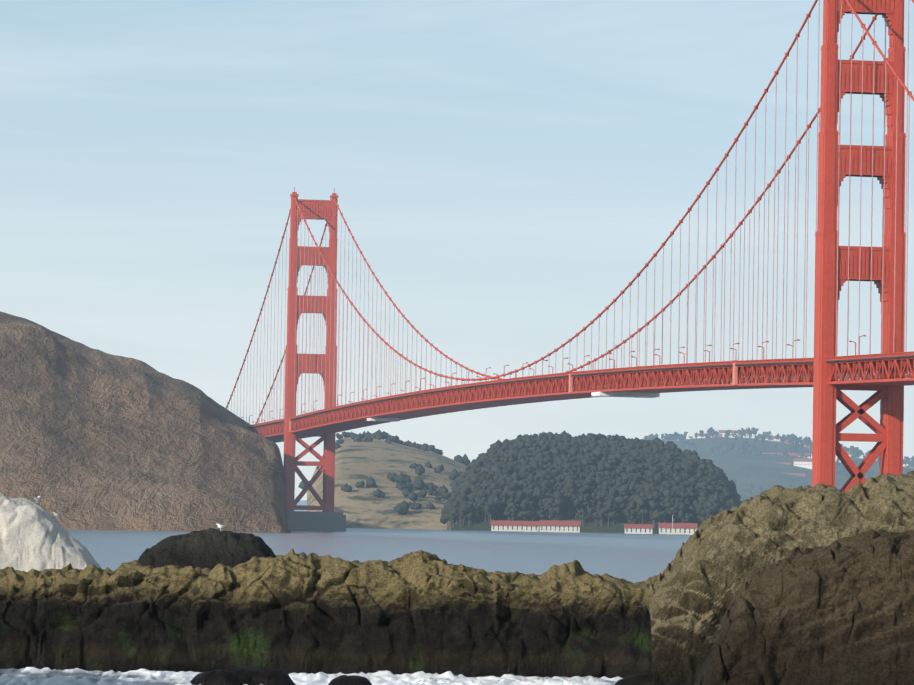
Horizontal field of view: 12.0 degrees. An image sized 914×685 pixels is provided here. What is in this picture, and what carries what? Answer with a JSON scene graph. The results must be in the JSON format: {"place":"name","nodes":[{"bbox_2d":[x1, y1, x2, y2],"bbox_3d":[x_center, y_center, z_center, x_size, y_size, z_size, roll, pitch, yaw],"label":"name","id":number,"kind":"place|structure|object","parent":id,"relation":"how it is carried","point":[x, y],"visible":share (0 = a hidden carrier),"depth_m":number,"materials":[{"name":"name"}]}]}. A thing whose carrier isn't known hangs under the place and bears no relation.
{"place":"outdoors","nodes":[
{"label":"outdoors","id":0,"kind":"place"},
{"bbox_2d":[294,500,306,510],"bbox_3d":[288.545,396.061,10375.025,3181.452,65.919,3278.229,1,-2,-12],"label":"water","id":1,"kind":"structure","parent":0,"point":[302,502],"depth_m":10327.88,"materials":[{"name":"blue liquid"}]},
{"bbox_2d":[0,667,622,684],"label":"sea foam","id":2,"kind":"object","parent":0,"point":[36,676],"depth_m":318.03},
{"bbox_2d":[65,528,690,582],"bbox_3d":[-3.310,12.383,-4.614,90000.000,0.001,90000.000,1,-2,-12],"label":"water","id":3,"kind":"structure","parent":0,"point":[633,558],"depth_m":1662.18,"materials":[{"name":"liquid"}]},
{"bbox_2d":[0,492,100,571],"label":"white rock","id":4,"kind":"object","parent":3,"relation":"on","point":[35,536],"visible":0.52,"depth_m":425.00,"materials":[{"name":"white stone"}]},
{"bbox_2d":[0,311,290,532],"bbox_3d":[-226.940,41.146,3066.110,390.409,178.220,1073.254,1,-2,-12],"label":"rocky headland","id":5,"kind":"structure","parent":3,"relation":"on","point":[93,439],"depth_m":2697.42,"materials":[{"name":"brown stone"}]},
{"bbox_2d":[138,528,275,569],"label":"rock","id":6,"kind":"object","parent":3,"relation":"on","point":[210,548],"visible":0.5,"depth_m":397.53,"materials":[{"name":"black stone"}]},
{"bbox_2d":[190,666,295,684],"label":"surf rock","id":7,"kind":"object","parent":3,"relation":"on","point":[251,675],"visible":0.96,"depth_m":295.72,"materials":[{"name":"black stone"}]},
{"bbox_2d":[286,511,345,530],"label":"tower pier","id":8,"kind":"structure","parent":3,"relation":"on","point":[313,521],"depth_m":2936.20,"materials":[{"name":"grey concrete"}]},
{"bbox_2d":[283,187,337,511],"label":"tower","id":9,"kind":"structure","parent":8,"relation":"on","point":[326,210],"depth_m":2949.26,"materials":[{"name":"metal"}]},
{"bbox_2d":[0,548,661,678],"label":"ridge rock","id":10,"kind":"object","parent":3,"relation":"on","point":[291,611],"visible":0.92,"depth_m":325.58,"materials":[{"name":"brown stone"}]},
{"bbox_2d":[328,675,371,684],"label":"surf rock","id":11,"kind":"object","parent":3,"relation":"on","point":[349,680],"visible":1,"depth_m":291.86,"materials":[{"name":"black stone"}]},
{"bbox_2d":[314,675,616,684],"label":"sea foam","id":12,"kind":"object","parent":3,"relation":"on","point":[565,681],"visible":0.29,"depth_m":319.68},
{"bbox_2d":[615,672,652,684],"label":"surf rock","id":13,"kind":"object","parent":3,"relation":"on","point":[641,679],"visible":0.54,"depth_m":295.52,"materials":[{"name":"black stone"}]},
{"bbox_2d":[625,528,651,533],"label":"fort baker house walls","id":14,"kind":"structure","parent":3,"relation":"on","point":[638,531],"depth_m":3439.55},
{"bbox_2d":[624,524,652,528],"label":"roof","id":15,"kind":"structure","parent":14,"relation":"on","point":[646,526],"depth_m":3441.67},
{"bbox_2d":[626,528,650,532],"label":"windows","id":16,"kind":"structure","parent":14,"relation":"in","point":[636,530],"depth_m":3439.54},
{"bbox_2d":[659,528,696,534],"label":"fort baker house walls","id":17,"kind":"structure","parent":3,"relation":"on","point":[677,530],"depth_m":3458.03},
{"bbox_2d":[658,523,697,528],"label":"roof","id":18,"kind":"structure","parent":17,"relation":"on","point":[681,525],"depth_m":3460.97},
{"bbox_2d":[661,528,694,532],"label":"windows","id":19,"kind":"structure","parent":17,"relation":"in","point":[675,529],"depth_m":3457.99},
{"bbox_2d":[647,471,913,684],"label":"tall rock","id":20,"kind":"object","parent":3,"relation":"on","point":[721,558],"visible":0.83,"depth_m":288.64,"materials":[{"name":"brown stone"}]},
{"bbox_2d":[694,529,913,684],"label":"rock","id":21,"kind":"object","parent":3,"relation":"on","point":[839,611],"visible":1,"depth_m":250.54,"materials":[{"name":"brown stone"}]},
{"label":"tower pier","id":22,"kind":"object","parent":3,"relation":"on","visible":0},
{"bbox_2d":[812,0,906,491],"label":"tower","id":23,"kind":"structure","parent":22,"relation":"on","point":[828,448],"depth_m":1696.49,"materials":[{"name":"metal"}]},
{"bbox_2d":[226,0,913,423],"bbox_3d":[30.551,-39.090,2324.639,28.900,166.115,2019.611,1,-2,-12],"label":"cables","id":24,"kind":"object","parent":23,"relation":"attached to","point":[642,268],"visible":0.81,"depth_m":2054.99,"materials":[{"name":"red metal"}]},
{"bbox_2d":[228,0,909,424],"bbox_3d":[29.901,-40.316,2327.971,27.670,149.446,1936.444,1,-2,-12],"label":"suspender ropes","id":25,"kind":"object","parent":24,"relation":"hanging from","point":[320,324],"visible":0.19,"depth_m":1895.72,"materials":[{"name":"red metal"}]},
{"bbox_2d":[239,332,913,442],"bbox_3d":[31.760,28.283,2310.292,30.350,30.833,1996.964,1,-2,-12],"label":"deck truss","id":26,"kind":"object","parent":25,"relation":"hanging from","point":[503,394],"visible":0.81,"depth_m":2075.96,"materials":[{"name":"metal"}]},
{"bbox_2d":[367,417,399,421],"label":"maintenance platform","id":27,"kind":"structure","parent":26,"relation":"on","point":[383,419],"depth_m":2658.07,"materials":[{"name":"white metal"}]},
{"bbox_2d":[289,363,737,431],"bbox_3d":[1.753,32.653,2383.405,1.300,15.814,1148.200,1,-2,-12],"label":"posts","id":28,"kind":"object","parent":26,"relation":"attached to","point":[735,374],"visible":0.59,"depth_m":1824.12,"materials":[{"name":"red metal"}]},
{"bbox_2d":[249,355,913,427],"bbox_3d":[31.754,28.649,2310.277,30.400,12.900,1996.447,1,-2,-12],"label":"deck roadway","id":29,"kind":"structure","parent":26,"relation":"on","point":[596,373],"depth_m":2058.62,"materials":[{"name":"red metal"}]},
{"bbox_2d":[591,392,659,397],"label":"maintenance platform","id":30,"kind":"structure","parent":26,"relation":"hanging from","point":[625,394],"depth_m":2065.44,"materials":[{"name":"white metal"}]},
{"bbox_2d":[307,437,466,529],"bbox_3d":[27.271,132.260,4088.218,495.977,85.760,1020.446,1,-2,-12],"label":"grassy hill","id":31,"kind":"structure","parent":0,"point":[377,460],"depth_m":3771.15,"materials":[{"name":"plant"}]},
{"bbox_2d":[298,429,469,514],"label":"trees","id":32,"kind":"object","parent":31,"relation":"on","point":[403,507],"visible":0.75,"depth_m":3762.15,"materials":[{"name":"plant"}]},
{"bbox_2d":[0,0,913,499],"label":"sky","id":33,"kind":"structure","parent":0,"point":[504,170],"materials":[{"name":"blue"}]},
{"bbox_2d":[447,492,701,533],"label":"shoreline trees","id":34,"kind":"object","parent":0,"point":[481,524],"depth_m":3523.28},
{"bbox_2d":[491,525,538,531],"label":"fort baker house walls","id":35,"kind":"structure","parent":34,"relation":"on","point":[515,528],"depth_m":3492.32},
{"bbox_2d":[491,520,538,525],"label":"roof","id":36,"kind":"structure","parent":35,"relation":"on","point":[511,523],"depth_m":3494.97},
{"bbox_2d":[493,525,536,529],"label":"windows","id":37,"kind":"structure","parent":35,"relation":"in","point":[512,527],"depth_m":3492.33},
{"bbox_2d":[540,526,579,532],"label":"fort baker house walls","id":38,"kind":"structure","parent":34,"relation":"on","point":[561,528],"depth_m":3471.64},
{"bbox_2d":[541,526,577,530],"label":"windows","id":39,"kind":"structure","parent":38,"relation":"in","point":[559,527],"depth_m":3471.62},
{"bbox_2d":[539,520,580,526],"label":"roof","id":40,"kind":"structure","parent":38,"relation":"on","point":[557,523],"depth_m":3474.56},
{"bbox_2d":[440,430,742,523],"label":"tree crowns","id":41,"kind":"object","parent":34,"relation":"on","point":[520,475],"visible":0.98,"depth_m":3582.16,"materials":[{"name":"green plant"}]},
{"bbox_2d":[696,433,721,436],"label":"distant houses","id":42,"kind":"structure","parent":0,"point":[720,435],"depth_m":7036.76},
{"bbox_2d":[773,462,790,464],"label":"roof","id":43,"kind":"structure","parent":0,"point":[787,463],"depth_m":6483.49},
{"bbox_2d":[762,453,809,456],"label":"roofs","id":44,"kind":"structure","parent":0,"point":[796,454],"depth_m":6631.59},
{"bbox_2d":[664,437,913,500],"bbox_3d":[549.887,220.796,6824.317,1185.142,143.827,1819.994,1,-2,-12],"label":"distant hill","id":45,"kind":"structure","parent":0,"point":[764,471],"depth_m":6443.89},
{"bbox_2d":[719,433,754,437],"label":"distant houses","id":46,"kind":"structure","parent":45,"relation":"on","point":[746,436],"depth_m":7080.38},
{"bbox_2d":[718,430,751,432],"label":"distant houses","id":47,"kind":"structure","parent":46,"relation":"on","point":[722,431],"depth_m":7087.14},
{"bbox_2d":[643,427,913,494],"bbox_3d":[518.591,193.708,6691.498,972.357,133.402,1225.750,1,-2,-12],"label":"trees","id":48,"kind":"object","parent":45,"relation":"on","point":[796,440],"visible":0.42,"depth_m":6751.21,"materials":[{"name":"green plant"}]},
{"bbox_2d":[793,461,811,468],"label":"belvedere house walls","id":49,"kind":"structure","parent":45,"relation":"on","point":[804,465],"depth_m":6472.98,"materials":[{"name":"white paint"}]},
{"bbox_2d":[793,458,811,461],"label":"belvedere house roof","id":50,"kind":"structure","parent":49,"relation":"on","point":[803,459],"depth_m":6479.16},
{"bbox_2d":[784,473,804,476],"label":"belvedere house roof","id":51,"kind":"structure","parent":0,"point":[801,474],"depth_m":6329.74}
]}

